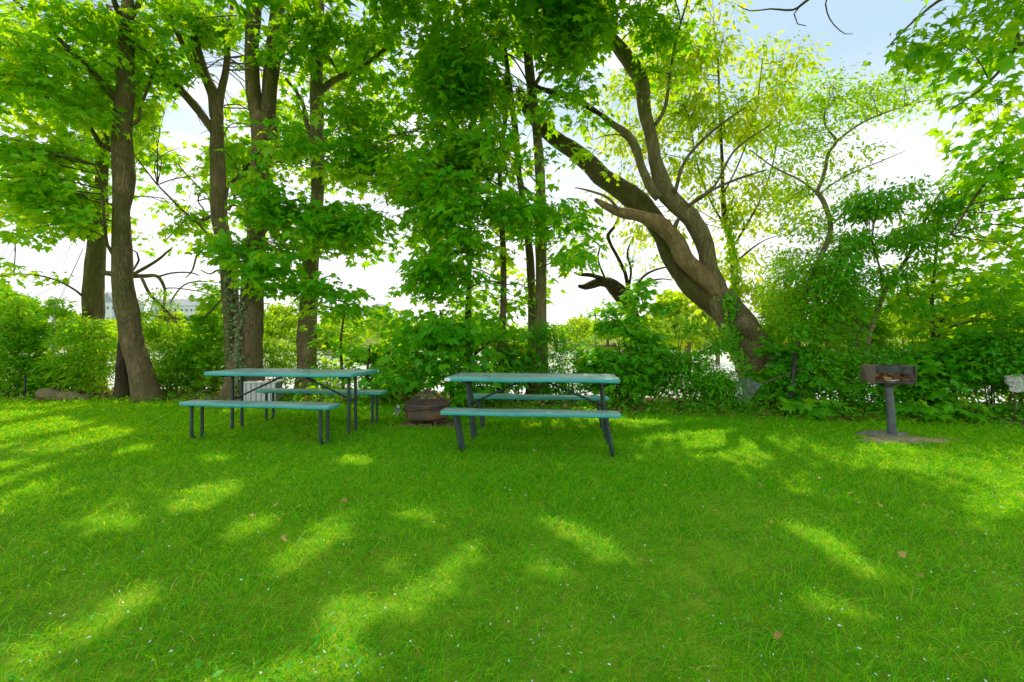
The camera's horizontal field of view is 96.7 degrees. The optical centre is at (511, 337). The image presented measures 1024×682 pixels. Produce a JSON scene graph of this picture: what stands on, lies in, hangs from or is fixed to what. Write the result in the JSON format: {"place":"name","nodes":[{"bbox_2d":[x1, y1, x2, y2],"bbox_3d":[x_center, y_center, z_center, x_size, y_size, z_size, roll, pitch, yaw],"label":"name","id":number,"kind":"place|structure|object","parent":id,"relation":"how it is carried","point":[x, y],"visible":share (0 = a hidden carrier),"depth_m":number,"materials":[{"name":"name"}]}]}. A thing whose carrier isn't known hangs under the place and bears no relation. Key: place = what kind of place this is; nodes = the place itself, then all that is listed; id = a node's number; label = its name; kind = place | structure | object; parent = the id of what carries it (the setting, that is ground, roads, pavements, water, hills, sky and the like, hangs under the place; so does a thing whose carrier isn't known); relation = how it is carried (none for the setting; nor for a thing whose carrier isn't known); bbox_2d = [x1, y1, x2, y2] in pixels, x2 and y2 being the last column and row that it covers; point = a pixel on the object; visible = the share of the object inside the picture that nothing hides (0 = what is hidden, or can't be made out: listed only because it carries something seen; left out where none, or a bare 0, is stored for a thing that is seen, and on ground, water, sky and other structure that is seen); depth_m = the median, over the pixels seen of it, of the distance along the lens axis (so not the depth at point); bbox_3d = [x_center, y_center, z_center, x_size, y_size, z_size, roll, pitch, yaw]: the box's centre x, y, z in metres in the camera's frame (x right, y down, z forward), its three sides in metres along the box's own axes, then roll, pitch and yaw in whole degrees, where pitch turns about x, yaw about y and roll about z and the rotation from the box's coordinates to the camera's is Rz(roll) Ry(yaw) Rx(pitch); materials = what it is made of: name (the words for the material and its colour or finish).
{"place":"outdoors","nodes":[
{"label":"outdoors","id":0,"kind":"place"},
{"bbox_2d":[0,336,1023,681],"bbox_3d":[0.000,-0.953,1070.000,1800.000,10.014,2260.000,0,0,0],"label":"ground","id":1,"kind":"structure","parent":0,"point":[534,640],"depth_m":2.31,"materials":[{"name":"green plant"}]},
{"bbox_2d":[0,283,34,329],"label":"tree","id":2,"kind":"object","parent":1,"relation":"on","point":[7,292],"visible":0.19,"depth_m":130.64,"materials":[{"name":"green plant"}]},
{"bbox_2d":[24,375,25,397],"bbox_3d":[-9.736,1.022,9.100,0.040,0.535,0.037,0,0,-22],"label":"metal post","id":3,"kind":"object","parent":1,"relation":"on","point":[24,386],"visible":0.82,"depth_m":9.09,"materials":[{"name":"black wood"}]},
{"bbox_2d":[0,289,50,393],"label":"shrub","id":4,"kind":"object","parent":1,"relation":"on","point":[7,339],"visible":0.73,"depth_m":9.48,"materials":[{"name":"green plant"}]},
{"bbox_2d":[21,295,47,332],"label":"tree","id":5,"kind":"object","parent":1,"relation":"on","point":[38,317],"visible":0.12,"depth_m":139.66,"materials":[{"name":"green plant"}]},
{"bbox_2d":[0,321,99,394],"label":"shrub","id":6,"kind":"object","parent":1,"relation":"on","point":[31,344],"visible":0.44,"depth_m":9.62,"materials":[{"name":"green plant"}]},
{"bbox_2d":[35,386,90,401],"bbox_3d":[-8.719,1.104,8.832,1.018,0.323,0.264,0,0,8],"label":"fallen log","id":7,"kind":"object","parent":1,"relation":"on","point":[49,393],"visible":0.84,"depth_m":8.77,"materials":[{"name":"brown plant"}]},
{"bbox_2d":[56,311,81,324],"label":"tree","id":8,"kind":"object","parent":1,"relation":"on","point":[78,317],"visible":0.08,"depth_m":168.09,"materials":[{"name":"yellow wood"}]},
{"bbox_2d":[23,296,117,393],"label":"shrub","id":9,"kind":"object","parent":1,"relation":"on","point":[91,357],"visible":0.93,"depth_m":9.59,"materials":[{"name":"green plant"}]},
{"bbox_2d":[0,3,217,391],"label":"mossy tree","id":10,"kind":"object","parent":1,"relation":"on","point":[92,293],"visible":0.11,"depth_m":10.46,"materials":[{"name":"green plant"}]},
{"bbox_2d":[105,318,116,329],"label":"tree","id":11,"kind":"object","parent":1,"relation":"on","point":[112,320],"visible":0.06,"depth_m":186.54,"materials":[{"name":"green plant"}]},
{"bbox_2d":[105,292,143,318],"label":"apartment house","id":12,"kind":"structure","parent":1,"relation":"on","point":[109,313],"depth_m":238.80,"materials":[{"name":"grey"}]},
{"bbox_2d":[115,287,214,394],"bbox_3d":[-7.543,0.087,9.914,2.204,2.392,1.436,0,0,0],"label":"shrub","id":13,"kind":"object","parent":1,"relation":"on","point":[159,365],"visible":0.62,"depth_m":9.78,"materials":[{"name":"green plant"}]},
{"bbox_2d":[150,311,187,326],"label":"tree","id":14,"kind":"object","parent":1,"relation":"on","point":[180,315],"visible":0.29,"depth_m":198.75,"materials":[{"name":"green plant"}]},
{"bbox_2d":[150,298,199,321],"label":"apartment house","id":15,"kind":"structure","parent":1,"relation":"on","point":[189,309],"depth_m":270.00,"materials":[{"name":"grey"}]},
{"bbox_2d":[165,279,224,394],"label":"shrub","id":16,"kind":"object","parent":1,"relation":"on","point":[215,354],"visible":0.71,"depth_m":9.77,"materials":[{"name":"green plant"}]},
{"bbox_2d":[189,386,215,399],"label":"fallen branch","id":17,"kind":"object","parent":1,"relation":"on","point":[208,388],"visible":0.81,"depth_m":9.10,"materials":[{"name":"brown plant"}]},
{"bbox_2d":[0,0,407,402],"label":"maple tree","id":18,"kind":"object","parent":1,"relation":"on","point":[115,113],"visible":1,"depth_m":8.30,"materials":[{"name":"green plant"}]},
{"bbox_2d":[189,309,222,326],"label":"tree","id":19,"kind":"object","parent":1,"relation":"on","point":[216,313],"visible":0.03,"depth_m":175.59,"materials":[{"name":"green plant"}]},
{"bbox_2d":[71,0,399,369],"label":"maple tree","id":20,"kind":"object","parent":1,"relation":"on","point":[216,189],"visible":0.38,"depth_m":10.04,"materials":[{"name":"green plant"}]},
{"bbox_2d":[216,234,236,369],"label":"ivy vine","id":21,"kind":"object","parent":20,"relation":"attached to","point":[230,323],"visible":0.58,"depth_m":9.17,"materials":[{"name":"green plant"}]},
{"bbox_2d":[244,380,282,400],"bbox_3d":[-4.688,1.030,8.550,0.610,0.421,0.460,0,0,-12],"label":"storage box","id":22,"kind":"object","parent":1,"relation":"on","point":[252,395],"visible":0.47,"depth_m":8.34,"materials":[{"name":"white plastic"}]},
{"bbox_2d":[264,304,297,337],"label":"tree","id":23,"kind":"object","parent":1,"relation":"on","point":[267,332],"visible":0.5,"depth_m":148.54,"materials":[{"name":"green plant"}]},
{"bbox_2d":[179,368,386,444],"bbox_3d":[-2.890,0.849,6.020,2.040,0.830,1.570,0,0,9],"label":"picnic table","id":24,"kind":"object","parent":1,"relation":"on","point":[273,404],"visible":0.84,"depth_m":5.78,"materials":[{"name":"teal paint"}]},
{"bbox_2d":[263,297,328,388],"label":"shrub","id":25,"kind":"object","parent":1,"relation":"on","point":[287,358],"visible":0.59,"depth_m":10.13,"materials":[{"name":"green plant"}]},
{"bbox_2d":[287,321,364,394],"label":"shrub","id":26,"kind":"object","parent":1,"relation":"on","point":[327,349],"visible":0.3,"depth_m":9.80,"materials":[{"name":"green plant"}]},
{"bbox_2d":[320,317,368,340],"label":"tree","id":27,"kind":"object","parent":1,"relation":"on","point":[355,330],"visible":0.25,"depth_m":136.97,"materials":[{"name":"green plant"}]},
{"bbox_2d":[133,0,576,400],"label":"maple tree","id":28,"kind":"object","parent":1,"relation":"on","point":[258,189],"visible":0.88,"depth_m":8.51,"materials":[{"name":"green plant"}]},
{"bbox_2d":[230,238,248,396],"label":"ivy vine","id":29,"kind":"object","parent":28,"relation":"attached to","point":[239,357],"visible":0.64,"depth_m":8.72,"materials":[{"name":"green plant"}]},
{"bbox_2d":[288,287,424,404],"bbox_3d":[-2.950,0.183,8.615,2.613,2.365,1.457,0,0,23],"label":"maple sapling","id":30,"kind":"object","parent":1,"relation":"on","point":[357,351],"visible":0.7,"depth_m":8.59,"materials":[{"name":"green plant"}]},
{"bbox_2d":[265,0,455,395],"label":"maple tree","id":31,"kind":"object","parent":1,"relation":"on","point":[311,287],"visible":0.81,"depth_m":8.70,"materials":[{"name":"green plant"}]},
{"bbox_2d":[363,315,389,344],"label":"tree","id":32,"kind":"object","parent":1,"relation":"on","point":[376,326],"visible":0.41,"depth_m":117.89,"materials":[{"name":"green plant"}]},
{"bbox_2d":[370,303,390,315],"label":"apartment house","id":33,"kind":"structure","parent":1,"relation":"on","point":[377,304],"depth_m":333.74,"materials":[{"name":"grey"}]},
{"bbox_2d":[343,338,432,401],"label":"shrub","id":34,"kind":"object","parent":1,"relation":"on","point":[373,363],"visible":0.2,"depth_m":8.85,"materials":[{"name":"green plant"}]},
{"bbox_2d":[327,111,481,371],"bbox_3d":[-2.013,-1.495,8.418,3.040,5.514,2.790,0,0,0],"label":"maple tree","id":35,"kind":"object","parent":1,"relation":"on","point":[414,239],"visible":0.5,"depth_m":8.11,"materials":[{"name":"green plant"}]},
{"bbox_2d":[402,423,416,425],"bbox_3d":[-1.450,1.235,6.410,0.200,0.050,0.100,2,3,-6],"label":"brick","id":36,"kind":"object","parent":1,"relation":"on","point":[406,424],"visible":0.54,"depth_m":6.37,"materials":[{"name":"brick"}]},
{"bbox_2d":[417,423,432,426],"bbox_3d":[-1.210,1.235,6.340,0.200,0.050,0.100,2,3,3],"label":"brick","id":37,"kind":"object","parent":1,"relation":"on","point":[421,424],"visible":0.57,"depth_m":6.29,"materials":[{"name":"brick"}]},
{"bbox_2d":[417,420,457,426],"bbox_3d":[-1.208,1.244,6.598,1.137,0.020,0.813,0,0,0],"label":"soil patch","id":38,"kind":"object","parent":1,"relation":"on","point":[439,424],"visible":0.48,"depth_m":6.54,"materials":[{"name":"brown soil"}]},
{"bbox_2d":[399,387,451,425],"bbox_3d":[-1.247,0.995,6.600,0.756,0.549,0.722,0,0,0],"label":"fire pit","id":39,"kind":"object","parent":38,"relation":"on","point":[424,409],"visible":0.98,"depth_m":6.37,"materials":[{"name":"metal"}]},
{"bbox_2d":[393,405,400,413],"bbox_3d":[-1.628,1.034,6.486,0.078,0.141,0.130,0,0,36],"label":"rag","id":40,"kind":"object","parent":39,"relation":"hanging from","point":[397,409],"visible":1,"depth_m":6.49,"materials":[{"name":"white fabric"}]},
{"bbox_2d":[361,0,536,393],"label":"maple tree","id":41,"kind":"object","parent":1,"relation":"on","point":[440,108],"visible":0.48,"depth_m":8.21,"materials":[{"name":"green plant"}]},
{"bbox_2d":[358,305,562,407],"bbox_3d":[-0.774,0.335,8.158,3.816,1.835,2.211,0,0,-12],"label":"maple sapling","id":42,"kind":"object","parent":1,"relation":"on","point":[447,364],"visible":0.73,"depth_m":7.74,"materials":[{"name":"green plant"}]},
{"bbox_2d":[373,59,566,399],"bbox_3d":[-0.705,-1.969,8.507,3.092,6.554,3.650,0,0,17],"label":"maple tree","id":43,"kind":"object","parent":1,"relation":"on","point":[431,174],"visible":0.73,"depth_m":7.75,"materials":[{"name":"green plant"}]},
{"bbox_2d":[56,318,898,337],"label":"wood","id":44,"kind":"object","parent":1,"relation":"on","point":[381,334],"visible":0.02,"depth_m":155.38,"materials":[{"name":"green plant"}]},
{"bbox_2d":[439,333,523,403],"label":"shrub","id":45,"kind":"object","parent":1,"relation":"on","point":[503,363],"visible":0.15,"depth_m":8.54,"materials":[{"name":"green plant"}]},
{"bbox_2d":[0,405,1022,681],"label":"lawn weeds","id":46,"kind":"object","parent":1,"relation":"on","point":[316,639],"visible":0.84,"depth_m":2.05,"materials":[{"name":"green plant"}]},
{"bbox_2d":[0,381,1023,425],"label":"ground cover","id":47,"kind":"object","parent":1,"relation":"on","point":[845,411],"visible":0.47,"depth_m":7.40,"materials":[{"name":"green plant"}]},
{"bbox_2d":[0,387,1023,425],"bbox_3d":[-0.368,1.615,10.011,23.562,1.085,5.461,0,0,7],"label":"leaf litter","id":48,"kind":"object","parent":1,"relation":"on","point":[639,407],"visible":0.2,"depth_m":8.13,"materials":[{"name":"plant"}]},
{"bbox_2d":[5,438,1021,681],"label":"fallen petals","id":49,"kind":"object","parent":1,"relation":"on","point":[517,607],"visible":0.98,"depth_m":1.96,"materials":[{"name":"plant"}]},
{"bbox_2d":[479,333,553,393],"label":"shrub","id":50,"kind":"object","parent":1,"relation":"on","point":[515,344],"visible":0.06,"depth_m":9.13,"materials":[{"name":"green plant"}]},
{"bbox_2d":[392,0,661,400],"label":"maple tree","id":51,"kind":"object","parent":1,"relation":"on","point":[543,30],"visible":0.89,"depth_m":7.58,"materials":[{"name":"green plant"}]},
{"bbox_2d":[440,373,620,456],"bbox_3d":[0.252,0.859,5.501,1.996,0.811,1.570,0,0,7],"label":"picnic table","id":52,"kind":"object","parent":1,"relation":"on","point":[471,411],"visible":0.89,"depth_m":5.19,"materials":[{"name":"teal paint"}]},
{"bbox_2d":[457,372,620,377],"bbox_3d":[0.266,0.456,5.492,1.979,0.036,0.701,0,0,7],"label":"table debris","id":53,"kind":"object","parent":52,"relation":"on","point":[532,372],"visible":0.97,"depth_m":5.59,"materials":[{"name":"brown plant"}]},
{"bbox_2d":[515,317,604,402],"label":"shrub","id":54,"kind":"object","parent":1,"relation":"on","point":[546,338],"visible":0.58,"depth_m":8.48,"materials":[{"name":"green plant"}]},
{"bbox_2d":[555,324,571,344],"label":"tree","id":55,"kind":"object","parent":1,"relation":"on","point":[559,327],"visible":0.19,"depth_m":118.53,"materials":[{"name":"green plant"}]},
{"bbox_2d":[563,316,594,349],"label":"tree","id":56,"kind":"object","parent":1,"relation":"on","point":[582,325],"visible":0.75,"depth_m":107.65,"materials":[{"name":"green plant"}]},
{"bbox_2d":[592,327,618,345],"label":"tree","id":57,"kind":"object","parent":1,"relation":"on","point":[606,337],"visible":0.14,"depth_m":129.66,"materials":[{"name":"green plant"}]},
{"bbox_2d":[547,220,672,326],"bbox_3d":[2.829,-1.252,12.376,3.793,4.122,1.958,0,0,-12],"label":"dead tree","id":58,"kind":"object","parent":1,"relation":"on","point":[613,287],"visible":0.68,"depth_m":12.59,"materials":[{"name":"brown plant"}]},
{"bbox_2d":[571,277,683,404],"bbox_3d":[2.113,0.086,8.253,2.118,2.375,1.567,0,0,0],"label":"shrub","id":59,"kind":"object","parent":1,"relation":"on","point":[631,364],"visible":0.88,"depth_m":8.04,"materials":[{"name":"green plant"}]},
{"bbox_2d":[516,0,778,402],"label":"leaning tree","id":60,"kind":"object","parent":1,"relation":"on","point":[701,283],"visible":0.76,"depth_m":8.31,"materials":[{"name":"green plant"}]},
{"bbox_2d":[718,292,758,385],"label":"ivy vine","id":61,"kind":"object","parent":60,"relation":"attached to","point":[738,354],"visible":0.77,"depth_m":8.18,"materials":[{"name":"green plant"}]},
{"bbox_2d":[647,289,713,361],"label":"tree","id":62,"kind":"object","parent":1,"relation":"on","point":[685,311],"visible":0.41,"depth_m":59.34,"materials":[{"name":"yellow plant"}]},
{"bbox_2d":[649,313,744,406],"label":"shrub","id":63,"kind":"object","parent":1,"relation":"on","point":[714,348],"visible":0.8,"depth_m":7.97,"materials":[{"name":"green plant"}]},
{"bbox_2d":[692,311,720,363],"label":"tree","id":64,"kind":"object","parent":1,"relation":"on","point":[717,329],"visible":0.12,"depth_m":56.62,"materials":[{"name":"green plant"}]},
{"bbox_2d":[581,0,832,372],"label":"box elder tree","id":65,"kind":"object","parent":1,"relation":"on","point":[697,105],"visible":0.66,"depth_m":11.05,"materials":[{"name":"green plant"}]},
{"bbox_2d":[719,218,744,302],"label":"ivy vine","id":66,"kind":"object","parent":65,"relation":"attached to","point":[734,252],"visible":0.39,"depth_m":11.14,"materials":[{"name":"green plant"}]},
{"bbox_2d":[685,365,765,414],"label":"shrub","id":67,"kind":"object","parent":1,"relation":"on","point":[722,385],"visible":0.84,"depth_m":7.54,"materials":[{"name":"green plant"}]},
{"bbox_2d":[758,310,791,339],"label":"tree","id":68,"kind":"object","parent":1,"relation":"on","point":[769,322],"visible":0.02,"depth_m":69.04,"materials":[{"name":"green plant"}]},
{"bbox_2d":[773,625,785,638],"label":"fallen leaf","id":69,"kind":"object","parent":1,"relation":"on","point":[777,634],"visible":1,"depth_m":1.81,"materials":[{"name":"beige plant"}]},
{"bbox_2d":[748,253,829,371],"bbox_3d":[5.619,-0.259,9.401,1.830,3.066,1.502,0,0,0],"label":"shrub","id":70,"kind":"object","parent":1,"relation":"on","point":[769,315],"visible":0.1,"depth_m":9.32,"materials":[{"name":"green plant"}]},
{"bbox_2d":[744,332,836,408],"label":"shrub","id":71,"kind":"object","parent":1,"relation":"on","point":[777,368],"visible":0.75,"depth_m":7.45,"materials":[{"name":"green plant"}]},
{"bbox_2d":[787,352,797,413],"bbox_3d":[4.414,0.739,7.178,0.206,1.028,0.069,0,0,-19],"label":"fence post","id":72,"kind":"object","parent":1,"relation":"on","point":[793,367],"visible":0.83,"depth_m":7.16,"materials":[{"name":"black metal"}]},
{"bbox_2d":[734,358,825,403],"bbox_3d":[4.253,0.670,7.118,1.708,0.689,0.154,0,0,-12],"label":"leaf rake","id":73,"kind":"object","parent":72,"relation":"attached to","point":[756,385],"visible":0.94,"depth_m":7.01,"materials":[{"name":"grey metal"}]},
{"bbox_2d":[779,390,851,419],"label":"maple shoot","id":74,"kind":"object","parent":1,"relation":"on","point":[802,405],"visible":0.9,"depth_m":6.81,"materials":[{"name":"green plant"}]},
{"bbox_2d":[767,293,883,409],"bbox_3d":[5.189,0.266,7.524,1.985,2.018,1.276,0,0,0],"label":"shrub","id":75,"kind":"object","parent":1,"relation":"on","point":[831,357],"visible":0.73,"depth_m":7.31,"materials":[{"name":"green plant"}]},
{"bbox_2d":[806,269,896,397],"bbox_3d":[6.910,-0.159,9.426,1.902,2.865,1.501,0,0,0],"label":"shrub","id":76,"kind":"object","parent":1,"relation":"on","point":[878,330],"visible":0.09,"depth_m":9.15,"materials":[{"name":"green plant"}]},
{"bbox_2d":[747,58,963,386],"bbox_3d":[6.141,-1.863,8.276,4.014,6.409,2.563,0,0,0],"label":"locust tree","id":77,"kind":"object","parent":1,"relation":"on","point":[806,292],"visible":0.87,"depth_m":8.36,"materials":[{"name":"green plant"}]},
{"bbox_2d":[738,0,1023,288],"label":"maple tree","id":78,"kind":"object","parent":1,"relation":"on","point":[1000,177],"visible":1,"depth_m":5.68,"materials":[{"name":"green plant"}]},
{"bbox_2d":[855,430,909,436],"bbox_3d":[4.759,1.220,5.819,0.703,0.055,0.359,0,0,0],"label":"concrete footing","id":79,"kind":"object","parent":1,"relation":"on","point":[876,433],"visible":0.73,"depth_m":5.75,"materials":[{"name":"grey concrete"}]},
{"bbox_2d":[861,364,916,435],"bbox_3d":[4.720,0.808,5.720,0.426,0.929,0.380,0,0,16],"label":"park grill","id":80,"kind":"object","parent":79,"relation":"on","point":[869,372],"visible":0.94,"depth_m":5.67,"materials":[{"name":"grey metal"}]},
{"bbox_2d":[868,373,912,386],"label":"dry leaves","id":81,"kind":"object","parent":80,"relation":"in","point":[886,377],"visible":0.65,"depth_m":5.62,"materials":[{"name":"brown plant"}]},
{"bbox_2d":[828,331,940,416],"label":"shrub","id":82,"kind":"object","parent":1,"relation":"on","point":[890,352],"visible":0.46,"depth_m":7.14,"materials":[{"name":"green plant"}]},
{"bbox_2d":[783,174,999,409],"bbox_3d":[6.289,-0.739,7.629,3.436,4.003,1.678,0,0,0],"label":"tree","id":83,"kind":"object","parent":1,"relation":"on","point":[863,207],"visible":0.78,"depth_m":7.42,"materials":[{"name":"green plant"}]},
{"bbox_2d":[897,551,905,560],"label":"fallen leaf","id":84,"kind":"object","parent":1,"relation":"on","point":[903,554],"visible":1,"depth_m":2.49,"materials":[{"name":"beige plant"}]},
{"bbox_2d":[856,437,949,443],"bbox_3d":[4.754,1.240,5.475,1.340,0.032,0.444,0,0,0],"label":"sand patch","id":85,"kind":"object","parent":1,"relation":"on","point":[899,439],"visible":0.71,"depth_m":5.47,"materials":[{"name":"soil"}]},
{"bbox_2d":[866,259,959,363],"bbox_3d":[7.997,-0.127,9.205,1.931,2.839,1.418,0,0,0],"label":"shrub","id":86,"kind":"object","parent":1,"relation":"on","point":[897,318],"visible":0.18,"depth_m":9.12,"materials":[{"name":"green plant"}]},
{"bbox_2d":[884,308,955,340],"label":"tree","id":87,"kind":"object","parent":1,"relation":"on","point":[909,324],"visible":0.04,"depth_m":78.96,"materials":[{"name":"green plant"}]},
{"bbox_2d":[895,398,958,423],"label":"maple shoot","id":88,"kind":"object","parent":1,"relation":"on","point":[924,407],"visible":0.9,"depth_m":6.56,"materials":[{"name":"green plant"}]},
{"bbox_2d":[878,324,1004,414],"bbox_3d":[6.644,0.542,7.235,1.866,1.493,1.304,0,0,0],"label":"shrub","id":89,"kind":"object","parent":1,"relation":"on","point":[940,366],"visible":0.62,"depth_m":6.92,"materials":[{"name":"green plant"}]},
{"bbox_2d":[865,212,1023,346],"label":"tree","id":90,"kind":"object","parent":1,"relation":"on","point":[927,297],"visible":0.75,"depth_m":7.43,"materials":[{"name":"green plant"}]},
{"bbox_2d":[909,263,1018,398],"bbox_3d":[8.963,-0.117,9.025,1.965,2.784,1.447,0,0,0],"label":"shrub","id":91,"kind":"object","parent":1,"relation":"on","point":[950,319],"visible":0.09,"depth_m":8.85,"materials":[{"name":"green plant"}]},
{"bbox_2d":[930,394,1000,425],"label":"maple shoot","id":92,"kind":"object","parent":1,"relation":"on","point":[960,404],"visible":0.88,"depth_m":6.56,"materials":[{"name":"green plant"}]},
{"bbox_2d":[943,293,1023,417],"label":"shrub","id":93,"kind":"object","parent":1,"relation":"on","point":[997,362],"visible":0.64,"depth_m":6.85,"materials":[{"name":"green plant"}]},
{"bbox_2d":[968,245,1023,401],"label":"shrub","id":94,"kind":"object","parent":1,"relation":"on","point":[1006,396],"visible":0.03,"depth_m":8.82,"materials":[{"name":"green plant"}]},
{"bbox_2d":[992,307,1023,408],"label":"shrub","id":95,"kind":"object","parent":1,"relation":"on","point":[1013,319],"visible":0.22,"depth_m":6.74,"materials":[{"name":"green plant"}]},
{"bbox_2d":[1004,374,1023,421],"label":"sign","id":96,"kind":"object","parent":1,"relation":"on","point":[1015,383],"visible":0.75,"depth_m":6.49,"materials":[{"name":"grey wood"}]},
{"bbox_2d":[0,0,1023,328],"label":"sky","id":97,"kind":"structure","parent":0,"point":[869,24],"materials":[{"name":"white"}]},
{"bbox_2d":[4,350,1023,403],"bbox_3d":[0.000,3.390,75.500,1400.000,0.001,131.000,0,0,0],"label":"water","id":98,"kind":"structure","parent":0,"point":[725,362],"depth_m":51.43,"materials":[{"name":"grey liquid"}]},
{"bbox_2d":[47,301,55,353],"bbox_3d":[-27.304,0.876,27.000,0.415,6.329,0.390,0,0,0],"label":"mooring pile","id":99,"kind":"object","parent":98,"relation":"in","point":[53,319],"visible":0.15,"depth_m":26.94,"materials":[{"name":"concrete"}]},
{"bbox_2d":[31,249,82,355],"bbox_3d":[-24.149,-0.800,24.000,4.314,7.751,0.190,0,0,0],"label":"leaning pole","id":100,"kind":"object","parent":98,"relation":"in","point":[62,292],"visible":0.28,"depth_m":23.98,"materials":[{"name":"white paint"}]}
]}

